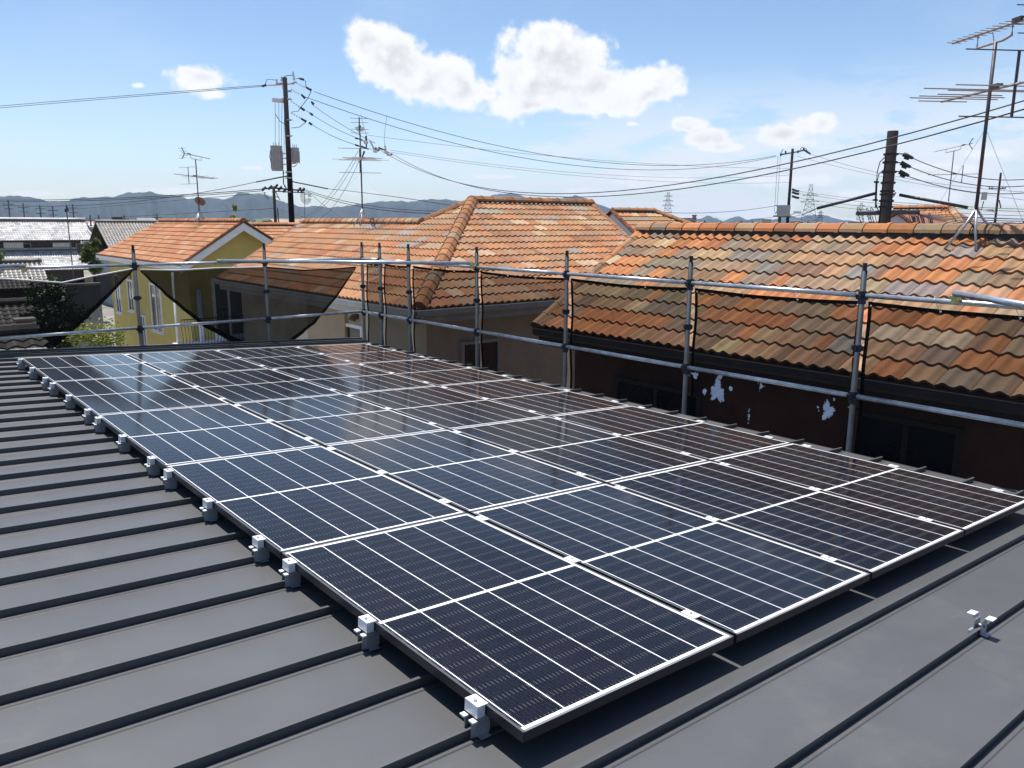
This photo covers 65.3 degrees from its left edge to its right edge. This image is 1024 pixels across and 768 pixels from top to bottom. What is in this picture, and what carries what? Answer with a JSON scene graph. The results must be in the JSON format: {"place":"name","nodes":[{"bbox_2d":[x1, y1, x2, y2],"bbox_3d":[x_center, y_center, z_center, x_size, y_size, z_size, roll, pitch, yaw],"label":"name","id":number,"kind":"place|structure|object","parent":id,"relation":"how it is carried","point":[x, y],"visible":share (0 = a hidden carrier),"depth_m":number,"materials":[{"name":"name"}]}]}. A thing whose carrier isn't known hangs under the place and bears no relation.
{"place":"outdoors","nodes":[
{"label":"outdoors","id":0,"kind":"place"},
{"bbox_2d":[0,217,91,281],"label":"japanese house","id":1,"kind":"structure","parent":0,"point":[46,240],"depth_m":96.20,"materials":[{"name":"grey tile"}]},
{"bbox_2d":[81,241,116,345],"bbox_3d":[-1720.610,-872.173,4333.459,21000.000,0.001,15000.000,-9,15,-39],"label":"ground","id":2,"kind":"structure","parent":0,"point":[108,311],"depth_m":69.78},
{"bbox_2d":[0,258,47,280],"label":"grey tiled house","id":3,"kind":"structure","parent":2,"relation":"on","point":[39,274],"depth_m":52.55,"materials":[{"name":"tile"}]},
{"bbox_2d":[77,236,103,274],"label":"tree","id":4,"kind":"object","parent":2,"relation":"on","point":[88,251],"visible":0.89,"depth_m":62.59,"materials":[{"name":"green plant"}]},
{"bbox_2d":[272,186,279,221],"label":"utility pole","id":5,"kind":"object","parent":2,"relation":"on","point":[274,196],"visible":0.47,"depth_m":58.07,"materials":[{"name":"concrete"}]},
{"bbox_2d":[1,208,272,221],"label":"overhead wire","id":6,"kind":"object","parent":5,"relation":"attached to","point":[143,215],"visible":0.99,"depth_m":68.67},
{"bbox_2d":[262,71,314,221],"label":"utility pole","id":7,"kind":"object","parent":2,"relation":"on","point":[277,158],"visible":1,"depth_m":42.58,"materials":[{"name":"concrete"}]},
{"bbox_2d":[0,191,256,201],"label":"overhead wire","id":8,"kind":"object","parent":7,"relation":"attached to","point":[117,199],"visible":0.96,"depth_m":49.14,"materials":[{"name":"metal"}]},
{"bbox_2d":[3,85,261,105],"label":"overhead wire","id":9,"kind":"object","parent":7,"relation":"attached to","point":[130,95],"visible":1,"depth_m":43.09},
{"bbox_2d":[3,86,261,107],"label":"overhead wire","id":10,"kind":"object","parent":7,"relation":"attached to","point":[133,96],"visible":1,"depth_m":43.16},
{"bbox_2d":[52,189,261,199],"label":"overhead wire","id":11,"kind":"object","parent":7,"relation":"attached to","point":[156,196],"visible":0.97,"depth_m":47.26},
{"bbox_2d":[256,175,286,182],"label":"overhead wire","id":12,"kind":"object","parent":7,"relation":"attached to","point":[271,178],"visible":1,"depth_m":42.80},
{"bbox_2d":[2,182,254,205],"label":"overhead wire","id":13,"kind":"object","parent":12,"relation":"attached to","point":[145,200],"visible":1,"depth_m":44.87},
{"bbox_2d":[306,97,775,169],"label":"overhead wire","id":14,"kind":"object","parent":7,"relation":"attached to","point":[516,156],"visible":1,"depth_m":50.04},
{"bbox_2d":[314,91,775,165],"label":"overhead wire","id":15,"kind":"object","parent":7,"relation":"attached to","point":[533,152],"visible":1,"depth_m":51.03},
{"bbox_2d":[31,217,875,230],"bbox_3d":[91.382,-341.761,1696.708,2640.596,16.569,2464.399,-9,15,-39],"label":"distant town","id":16,"kind":"object","parent":2,"relation":"on","point":[272,220],"depth_m":383.98},
{"bbox_2d":[0,337,1023,767],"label":"metal roof house","id":17,"kind":"structure","parent":2,"relation":"on","point":[148,621],"depth_m":3.06,"materials":[{"name":"grey metal"}]},
{"bbox_2d":[28,367,37,378],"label":"end clamp","id":18,"kind":"object","parent":17,"relation":"attached to","point":[33,374],"visible":0.98,"depth_m":8.44,"materials":[{"name":"metal"}]},
{"bbox_2d":[21,354,168,382],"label":"solar panel","id":19,"kind":"object","parent":18,"relation":"attached to","point":[69,368],"visible":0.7,"depth_m":8.68,"materials":[{"name":"blue glass"}]},
{"bbox_2d":[48,382,58,395],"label":"end clamp","id":20,"kind":"object","parent":17,"relation":"attached to","point":[53,391],"visible":0.97,"depth_m":7.64,"materials":[{"name":"metal"}]},
{"bbox_2d":[53,375,229,416],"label":"solar panel","id":21,"kind":"object","parent":20,"relation":"attached to","point":[121,395],"visible":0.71,"depth_m":7.33,"materials":[{"name":"blue glass"}]},
{"bbox_2d":[63,394,74,408],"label":"end clamp","id":22,"kind":"object","parent":17,"relation":"attached to","point":[69,403],"visible":0.97,"depth_m":7.11,"materials":[{"name":"metal"}]},
{"bbox_2d":[82,408,94,423],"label":"end clamp","id":23,"kind":"object","parent":17,"relation":"attached to","point":[88,417],"visible":0.94,"depth_m":6.58,"materials":[{"name":"metal"}]},
{"bbox_2d":[92,416,105,432],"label":"end clamp","id":24,"kind":"object","parent":17,"relation":"attached to","point":[99,427],"visible":0.97,"depth_m":6.31,"materials":[{"name":"metal"}]},
{"bbox_2d":[97,403,321,468],"bbox_3d":[-2.361,0.364,6.107,1.090,0.035,1.752,-5,12,-40],"label":"solar panel","id":25,"kind":"object","parent":24,"relation":"attached to","point":[167,437],"visible":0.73,"depth_m":5.98,"materials":[{"name":"blue glass"}]},
{"bbox_2d":[116,434,129,451],"bbox_3d":[-2.823,0.426,5.796,0.082,0.121,0.088,-5,12,-40],"label":"end clamp","id":26,"kind":"object","parent":17,"relation":"attached to","point":[123,445],"visible":0.97,"depth_m":5.78,"materials":[{"name":"metal"}]},
{"bbox_2d":[144,456,159,475],"bbox_3d":[-2.372,0.535,5.264,0.082,0.121,0.088,-5,12,-40],"label":"end clamp","id":27,"kind":"object","parent":17,"relation":"attached to","point":[152,468],"visible":0.97,"depth_m":5.25,"materials":[{"name":"metal"}]},
{"bbox_2d":[161,468,176,488],"bbox_3d":[-2.146,0.590,4.998,0.082,0.121,0.088,-5,12,-40],"label":"end clamp","id":28,"kind":"object","parent":17,"relation":"attached to","point":[169,481],"visible":0.97,"depth_m":4.98,"materials":[{"name":"metal"}]},
{"bbox_2d":[126,350,268,374],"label":"solar panel","id":29,"kind":"object","parent":17,"relation":"on","point":[185,362],"visible":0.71,"depth_m":9.39,"materials":[{"name":"blue glass"}]},
{"bbox_2d":[199,498,217,521],"bbox_3d":[-1.695,0.699,4.466,0.082,0.121,0.088,-5,12,-40],"label":"end clamp","id":30,"kind":"object","parent":17,"relation":"attached to","point":[209,512],"visible":0.98,"depth_m":4.45,"materials":[{"name":"metal"}]},
{"bbox_2d":[249,535,268,562],"bbox_3d":[-1.244,0.808,3.934,0.082,0.121,0.088,-5,12,-40],"label":"end clamp","id":31,"kind":"object","parent":17,"relation":"attached to","point":[260,551],"visible":0.98,"depth_m":3.92,"materials":[{"name":"metal"}]},
{"bbox_2d":[220,346,353,368],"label":"solar panel","id":32,"kind":"object","parent":17,"relation":"on","point":[278,357],"visible":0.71,"depth_m":10.11,"materials":[{"name":"blue glass"}]},
{"bbox_2d":[278,557,300,587],"bbox_3d":[-1.019,0.863,3.668,0.082,0.121,0.088,-5,12,-40],"label":"end clamp","id":33,"kind":"object","parent":17,"relation":"attached to","point":[291,575],"visible":0.95,"depth_m":3.65,"materials":[{"name":"metal"}]},
{"bbox_2d":[354,614,379,650],"bbox_3d":[-0.568,0.972,3.136,0.082,0.121,0.088,-5,12,-40],"label":"end clamp","id":34,"kind":"object","parent":17,"relation":"attached to","point":[368,635],"visible":0.95,"depth_m":3.12,"materials":[{"name":"metal"}]},
{"bbox_2d":[460,694,490,739],"bbox_3d":[-0.117,1.081,2.604,0.082,0.121,0.088,-5,12,-40],"label":"end clamp","id":35,"kind":"object","parent":17,"relation":"attached to","point":[477,719],"visible":0.92,"depth_m":2.59,"materials":[{"name":"metal"}]},
{"bbox_2d":[282,513,733,742],"bbox_3d":[-0.108,0.909,3.449,1.090,0.035,1.752,-5,12,-40],"label":"solar panel","id":36,"kind":"object","parent":35,"relation":"attached to","point":[526,640],"visible":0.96,"depth_m":3.21,"materials":[{"name":"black glass"}]},
{"bbox_2d":[470,483,869,642],"bbox_3d":[0.745,0.831,4.155,1.090,0.035,1.752,-5,12,-40],"label":"solar panel","id":37,"kind":"object","parent":17,"relation":"on","point":[738,584],"visible":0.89,"depth_m":3.96,"materials":[{"name":"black glass"}]},
{"bbox_2d":[608,461,963,578],"bbox_3d":[1.597,0.754,4.862,1.090,0.035,1.752,-5,12,-40],"label":"solar panel","id":38,"kind":"object","parent":17,"relation":"on","point":[874,541],"visible":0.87,"depth_m":4.69,"materials":[{"name":"black glass"}]},
{"bbox_2d":[967,609,996,636],"bbox_3d":[2.057,1.054,3.505,0.060,0.082,0.104,-5,12,-40],"label":"seam bracket","id":39,"kind":"object","parent":17,"relation":"on","point":[977,618],"visible":0.93,"depth_m":3.50,"materials":[{"name":"metal"}]},
{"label":"end clamp","id":40,"kind":"object","parent":17,"relation":"attached to","visible":0},
{"bbox_2d":[712,443,1023,535],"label":"solar panel","id":41,"kind":"object","parent":40,"relation":"on","point":[967,508],"visible":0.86,"depth_m":5.42,"materials":[{"name":"black glass"}]},
{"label":"end clamp","id":42,"kind":"object","parent":17,"relation":"attached to","visible":0},
{"bbox_2d":[550,406,789,460],"bbox_3d":[1.323,0.404,6.898,1.090,0.035,1.752,-5,12,-40],"label":"solar panel","id":43,"kind":"object","parent":42,"relation":"on","point":[706,441],"visible":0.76,"depth_m":6.79,"materials":[{"name":"black glass"}]},
{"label":"end clamp","id":44,"kind":"object","parent":17,"relation":"attached to","visible":0},
{"bbox_2d":[440,379,630,415],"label":"solar panel","id":45,"kind":"object","parent":44,"relation":"on","point":[538,398],"visible":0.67,"depth_m":8.13,"materials":[{"name":"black glass"}]},
{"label":"end clamp","id":46,"kind":"object","parent":17,"relation":"attached to","visible":0},
{"bbox_2d":[358,359,514,385],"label":"solar panel","id":47,"kind":"object","parent":46,"relation":"on","point":[435,372],"visible":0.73,"depth_m":9.48,"materials":[{"name":"black glass"}]},
{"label":"end clamp","id":48,"kind":"object","parent":17,"relation":"attached to","visible":0},
{"bbox_2d":[296,343,428,363],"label":"solar panel","id":49,"kind":"object","parent":48,"relation":"on","point":[361,353],"visible":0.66,"depth_m":10.82,"materials":[{"name":"black glass"}]},
{"bbox_2d":[774,147,810,222],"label":"utility pole","id":50,"kind":"object","parent":2,"relation":"on","point":[792,152],"visible":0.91,"depth_m":64.28,"materials":[{"name":"concrete"}]},
{"bbox_2d":[369,135,789,168],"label":"overhead wire","id":51,"kind":"object","parent":50,"relation":"attached to","point":[554,156],"visible":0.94,"depth_m":53.82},
{"bbox_2d":[800,184,818,222],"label":"pylon","id":52,"kind":"object","parent":2,"relation":"on","point":[809,194],"visible":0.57,"depth_m":301.46,"materials":[{"name":"metal"}]},
{"bbox_2d":[856,130,932,222],"bbox_3d":[8.484,-0.703,18.337,1.596,9.811,0.372,5,12,22],"label":"utility pole","id":53,"kind":"object","parent":2,"relation":"on","point":[885,212],"visible":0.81,"depth_m":17.57,"materials":[{"name":"concrete"}]},
{"bbox_2d":[391,109,1023,196],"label":"overhead wire","id":54,"kind":"object","parent":53,"relation":"attached to","point":[758,175],"visible":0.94,"depth_m":16.90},
{"bbox_2d":[817,192,875,209],"bbox_3d":[7.551,-4.139,18.049,1.230,0.393,0.068,5,12,22],"label":"cable guard tube","id":55,"kind":"object","parent":53,"relation":"attached to","point":[846,200],"visible":1,"depth_m":18.02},
{"bbox_2d":[899,193,967,208],"bbox_3d":[9.142,-3.971,17.334,1.368,0.349,0.068,6,13,27],"label":"cable guard tube","id":56,"kind":"object","parent":53,"relation":"attached to","point":[933,201],"visible":1,"depth_m":17.30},
{"bbox_2d":[911,167,1021,186],"bbox_3d":[11.161,-4.713,18.316,5.228,0.386,0.018,-4,12,-19],"label":"overhead wire","id":57,"kind":"object","parent":53,"relation":"attached to","point":[966,183],"visible":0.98,"depth_m":18.00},
{"bbox_2d":[989,173,1005,221],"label":"utility pole","id":58,"kind":"object","parent":2,"relation":"on","point":[997,199],"visible":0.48,"depth_m":73.71,"materials":[{"name":"concrete"}]},
{"bbox_2d":[89,219,157,305],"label":"grey tiled house","id":59,"kind":"structure","parent":0,"point":[108,233],"depth_m":75.80,"materials":[{"name":"tile"}]},
{"bbox_2d":[96,218,273,345],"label":"yellow house","id":60,"kind":"structure","parent":0,"point":[166,240],"depth_m":33.92,"materials":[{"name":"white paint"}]},
{"bbox_2d":[115,285,122,314],"bbox_3d":[-19.335,-4.394,39.167,0.120,1.938,1.030,-9,15,-39],"label":"window","id":61,"kind":"structure","parent":60,"relation":"in","point":[119,308],"depth_m":39.18,"materials":[{"name":"white paint"}]},
{"bbox_2d":[126,279,135,312],"bbox_3d":[-17.882,-4.124,37.437,0.120,1.538,1.030,-9,15,-39],"label":"window","id":62,"kind":"structure","parent":60,"relation":"in","point":[130,288],"depth_m":37.45,"materials":[{"name":"white paint"}]},
{"bbox_2d":[141,314,147,344],"bbox_3d":[-16.845,-2.414,36.531,0.070,1.500,0.800,-9,15,-39],"label":"window","id":63,"kind":"structure","parent":60,"relation":"in","point":[143,318],"depth_m":36.40,"materials":[{"name":"white paint"}]},
{"bbox_2d":[149,283,164,334],"bbox_3d":[-15.403,-3.269,34.563,0.120,2.138,1.580,-9,15,-39],"label":"window","id":64,"kind":"structure","parent":60,"relation":"in","point":[155,293],"depth_m":34.58,"materials":[{"name":"white paint"}]},
{"bbox_2d":[176,147,218,224],"bbox_3d":[-13.725,-8.639,34.997,1.611,3.244,1.756,-1,12,-8],"label":"tv antenna","id":65,"kind":"object","parent":60,"relation":"on","point":[200,201],"visible":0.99,"depth_m":34.99,"materials":[{"name":"metal"}]},
{"bbox_2d":[248,222,298,238],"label":"tiled house","id":66,"kind":"structure","parent":0,"point":[274,230],"depth_m":36.53,"materials":[{"name":"tile"}]},
{"bbox_2d":[0,191,609,221],"bbox_3d":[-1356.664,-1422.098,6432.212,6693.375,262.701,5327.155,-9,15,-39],"label":"hills","id":67,"kind":"structure","parent":0,"point":[262,203],"depth_m":5443.65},
{"bbox_2d":[232,195,628,387],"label":"tiled house","id":68,"kind":"structure","parent":0,"point":[538,233],"depth_m":19.23,"materials":[{"name":"tile"}]},
{"bbox_2d":[346,323,362,338],"bbox_3d":[-3.427,-0.914,17.089,0.070,0.750,1.000,-9,15,-39],"label":"window","id":69,"kind":"structure","parent":68,"relation":"in","point":[353,330],"depth_m":16.92,"materials":[{"name":"white paint"}]},
{"bbox_2d":[327,117,395,225],"bbox_3d":[-4.431,-5.810,22.169,1.435,2.844,4.787,-9,15,-39],"label":"tv antenna","id":70,"kind":"object","parent":68,"relation":"on","point":[359,159],"visible":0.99,"depth_m":21.76,"materials":[{"name":"metal"}]},
{"bbox_2d":[0,0,1023,222],"label":"sky","id":71,"kind":"structure","parent":0,"point":[691,83],"materials":[{"name":"blue"}]},
{"bbox_2d":[606,207,692,235],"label":"tiled house","id":72,"kind":"structure","parent":0,"point":[627,220],"depth_m":29.15,"materials":[{"name":"orange tile"}]},
{"bbox_2d":[773,205,790,222],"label":"transformer","id":73,"kind":"object","parent":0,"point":[783,211],"visible":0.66,"depth_m":61.04,"materials":[{"name":"metal"}]},
{"bbox_2d":[567,222,1023,452],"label":"tiled house","id":74,"kind":"structure","parent":0,"point":[904,259],"depth_m":10.36,"materials":[{"name":"tile"}]},
{"bbox_2d":[851,409,858,452],"bbox_3d":[4.063,0.794,8.295,0.070,0.900,1.100,-9,15,-39],"label":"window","id":75,"kind":"structure","parent":74,"relation":"in","point":[856,410],"depth_m":8.62,"materials":[{"name":"glass"}]},
{"bbox_2d":[910,4,1023,250],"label":"tv antenna","id":76,"kind":"object","parent":74,"relation":"on","point":[996,87],"visible":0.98,"depth_m":9.28,"materials":[{"name":"metal"}]},
{"bbox_2d":[696,215,1014,223],"bbox_3d":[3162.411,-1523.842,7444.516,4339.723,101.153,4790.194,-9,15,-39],"label":"hills","id":77,"kind":"structure","parent":0,"point":[825,219],"depth_m":7073.12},
{"bbox_2d":[877,204,979,223],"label":"tiled house","id":78,"kind":"structure","parent":0,"point":[946,210],"depth_m":31.51,"materials":[{"name":"orange tile"}]},
{"bbox_2d":[928,138,972,209],"bbox_3d":[17.340,-8.264,31.590,1.501,2.778,1.583,-4,12,-21],"label":"tv antenna","id":79,"kind":"object","parent":78,"relation":"on","point":[951,174],"visible":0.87,"depth_m":31.52,"materials":[{"name":"metal"}]},
{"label":"path","id":80,"kind":"structure","parent":0,"visible":0},
{"bbox_2d":[0,242,1023,452],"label":"scaffold","id":81,"kind":"object","parent":80,"relation":"on","point":[862,296],"visible":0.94,"depth_m":9.44,"materials":[{"name":"silver metal"}]},
{"bbox_2d":[0,268,131,349],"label":"safety net","id":82,"kind":"object","parent":81,"relation":"attached to","point":[28,307],"visible":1,"depth_m":10.47,"materials":[{"name":"black fabric"}]},
{"bbox_2d":[140,267,264,341],"bbox_3d":[-4.477,-1.090,11.770,1.804,1.265,0.109,-9,15,-39],"label":"safety net","id":83,"kind":"object","parent":81,"relation":"hanging from","point":[213,294],"visible":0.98,"depth_m":11.89,"materials":[{"name":"black fabric"}]},
{"bbox_2d":[265,267,355,340],"bbox_3d":[-3.212,-1.290,12.805,1.632,1.227,0.098,-9,15,-39],"label":"safety net","id":84,"kind":"object","parent":81,"relation":"hanging from","point":[301,292],"visible":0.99,"depth_m":12.68,"materials":[{"name":"black fabric"}]},
{"bbox_2d":[366,257,383,344],"bbox_3d":[-2.290,-0.761,13.248,0.137,2.652,0.510,-9,15,-39],"label":"safety net","id":85,"kind":"object","parent":81,"relation":"hanging from","point":[372,291],"visible":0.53,"depth_m":13.19,"materials":[{"name":"black"}]},
{"bbox_2d":[384,259,412,350],"bbox_3d":[-1.835,-0.651,12.714,0.141,2.652,0.790,-9,15,-39],"label":"safety net","id":86,"kind":"object","parent":81,"relation":"hanging from","point":[395,298],"visible":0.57,"depth_m":12.64,"materials":[{"name":"black"}]},
{"bbox_2d":[412,266,479,367],"bbox_3d":[-1.018,-0.454,11.748,0.138,2.652,1.650,-9,15,-39],"label":"safety net","id":87,"kind":"object","parent":81,"relation":"hanging from","point":[442,296],"visible":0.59,"depth_m":11.64,"materials":[{"name":"black"}]},
{"bbox_2d":[480,269,568,386],"bbox_3d":[0.093,-0.185,10.437,0.138,2.652,1.710,-9,15,-39],"label":"safety net","id":88,"kind":"object","parent":81,"relation":"hanging from","point":[525,306],"visible":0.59,"depth_m":10.31,"materials":[{"name":"black"}]},
{"bbox_2d":[569,278,686,413],"bbox_3d":[1.240,0.093,9.084,0.137,2.652,1.760,-9,15,-39],"label":"safety net","id":89,"kind":"object","parent":81,"relation":"hanging from","point":[648,322],"visible":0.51,"depth_m":8.95,"materials":[{"name":"black"}]},
{"bbox_2d":[703,375,732,402],"bbox_3d":[2.075,0.039,8.059,0.003,0.289,0.358,-9,15,-39],"label":"paint splash","id":90,"kind":"object","parent":81,"relation":"attached to","point":[717,391],"visible":1,"depth_m":8.05,"materials":[{"name":"paint"}]},
{"bbox_2d":[689,283,857,450],"bbox_3d":[2.399,0.373,7.716,0.137,2.652,1.750,-9,15,-39],"label":"safety net","id":91,"kind":"object","parent":81,"relation":"hanging from","point":[804,341],"visible":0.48,"depth_m":7.56,"materials":[{"name":"black fabric"}]},
{"bbox_2d":[817,398,835,419],"bbox_3d":[2.825,0.224,7.175,0.003,0.225,0.182,-9,15,-39],"label":"paint splash","id":92,"kind":"object","parent":81,"relation":"attached to","point":[828,410],"visible":1,"depth_m":7.16,"materials":[{"name":"paint"}]},
{"bbox_2d":[854,297,1023,490],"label":"safety net","id":93,"kind":"object","parent":81,"relation":"hanging from","point":[967,362],"visible":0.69,"depth_m":6.40,"materials":[{"name":"black fabric"}]},
{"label":"driveway","id":94,"kind":"structure","parent":0,"visible":0},
{"bbox_2d":[29,274,91,347],"bbox_3d":[-17.228,-1.236,30.213,1.919,5.954,2.870,5,12,23],"label":"conifer tree","id":95,"kind":"object","parent":94,"relation":"on","point":[65,344],"visible":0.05,"depth_m":30.00,"materials":[{"name":"green plant"}]},
{"bbox_2d":[70,304,105,346],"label":"garden wall","id":96,"kind":"structure","parent":94,"relation":"on","point":[96,314],"depth_m":36.37,"materials":[{"name":"white paint"}]},
{"bbox_2d":[62,316,128,346],"bbox_3d":[-11.225,0.726,22.325,1.909,5.269,1.625,-9,15,-39],"label":"shrub","id":97,"kind":"object","parent":94,"relation":"on","point":[103,338],"visible":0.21,"depth_m":21.86,"materials":[{"name":"green plant"}]},
{"label":"mid clamp","id":98,"kind":"object","parent":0,"visible":0},
{"bbox_2d":[165,446,465,558],"bbox_3d":[-1.234,0.636,4.778,1.090,0.035,1.752,-5,12,-40],"label":"solar panel","id":99,"kind":"object","parent":98,"relation":"on","point":[287,500],"visible":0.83,"depth_m":4.61,"materials":[{"name":"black glass"}]},
{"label":"mid clamp","id":100,"kind":"object","parent":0,"visible":0},
{"bbox_2d":[325,429,603,513],"bbox_3d":[-0.382,0.559,5.485,1.090,0.035,1.752,-5,12,-40],"label":"solar panel","id":101,"kind":"object","parent":100,"relation":"on","point":[466,474],"visible":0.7,"depth_m":5.34,"materials":[{"name":"blue glass"}]},
{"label":"mid clamp","id":102,"kind":"object","parent":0,"visible":0},
{"bbox_2d":[233,394,445,446],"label":"solar panel","id":103,"kind":"object","parent":102,"relation":"on","point":[323,420],"visible":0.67,"depth_m":6.70,"materials":[{"name":"blue glass"}]},
{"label":"mid clamp","id":104,"kind":"object","parent":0,"visible":0},
{"bbox_2d":[171,369,342,403],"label":"solar panel","id":105,"kind":"object","parent":104,"relation":"on","point":[237,386],"visible":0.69,"depth_m":8.05,"materials":[{"name":"blue glass"}]},
{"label":"mid clamp","id":106,"kind":"object","parent":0,"visible":0},
{"bbox_2d":[450,416,708,483],"bbox_3d":[0.471,0.481,6.191,1.090,0.035,1.752,-5,12,-40],"label":"solar panel","id":107,"kind":"object","parent":106,"relation":"on","point":[601,456],"visible":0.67,"depth_m":6.07,"materials":[{"name":"blue glass"}]},
{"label":"mid clamp","id":108,"kind":"object","parent":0,"visible":0},
{"bbox_2d":[346,386,546,429],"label":"solar panel","id":109,"kind":"object","parent":108,"relation":"on","point":[447,408],"visible":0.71,"depth_m":7.42,"materials":[{"name":"blue glass"}]},
{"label":"mid clamp","id":110,"kind":"object","parent":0,"visible":0},
{"bbox_2d":[271,363,436,393],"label":"solar panel","id":111,"kind":"object","parent":110,"relation":"on","point":[349,378],"visible":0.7,"depth_m":8.76,"materials":[{"name":"blue glass"}]},
{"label":"dropper cable","id":112,"kind":"object","parent":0,"visible":0},
{"bbox_2d":[355,136,391,156],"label":"wire connectors","id":113,"kind":"object","parent":112,"relation":"hanging from","point":[375,149],"visible":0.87,"depth_m":38.88,"materials":[{"name":"ceramic"}]},
{"bbox_2d":[379,100,1023,193],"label":"overhead wire","id":114,"kind":"object","parent":113,"relation":"attached to","point":[751,170],"visible":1,"depth_m":17.03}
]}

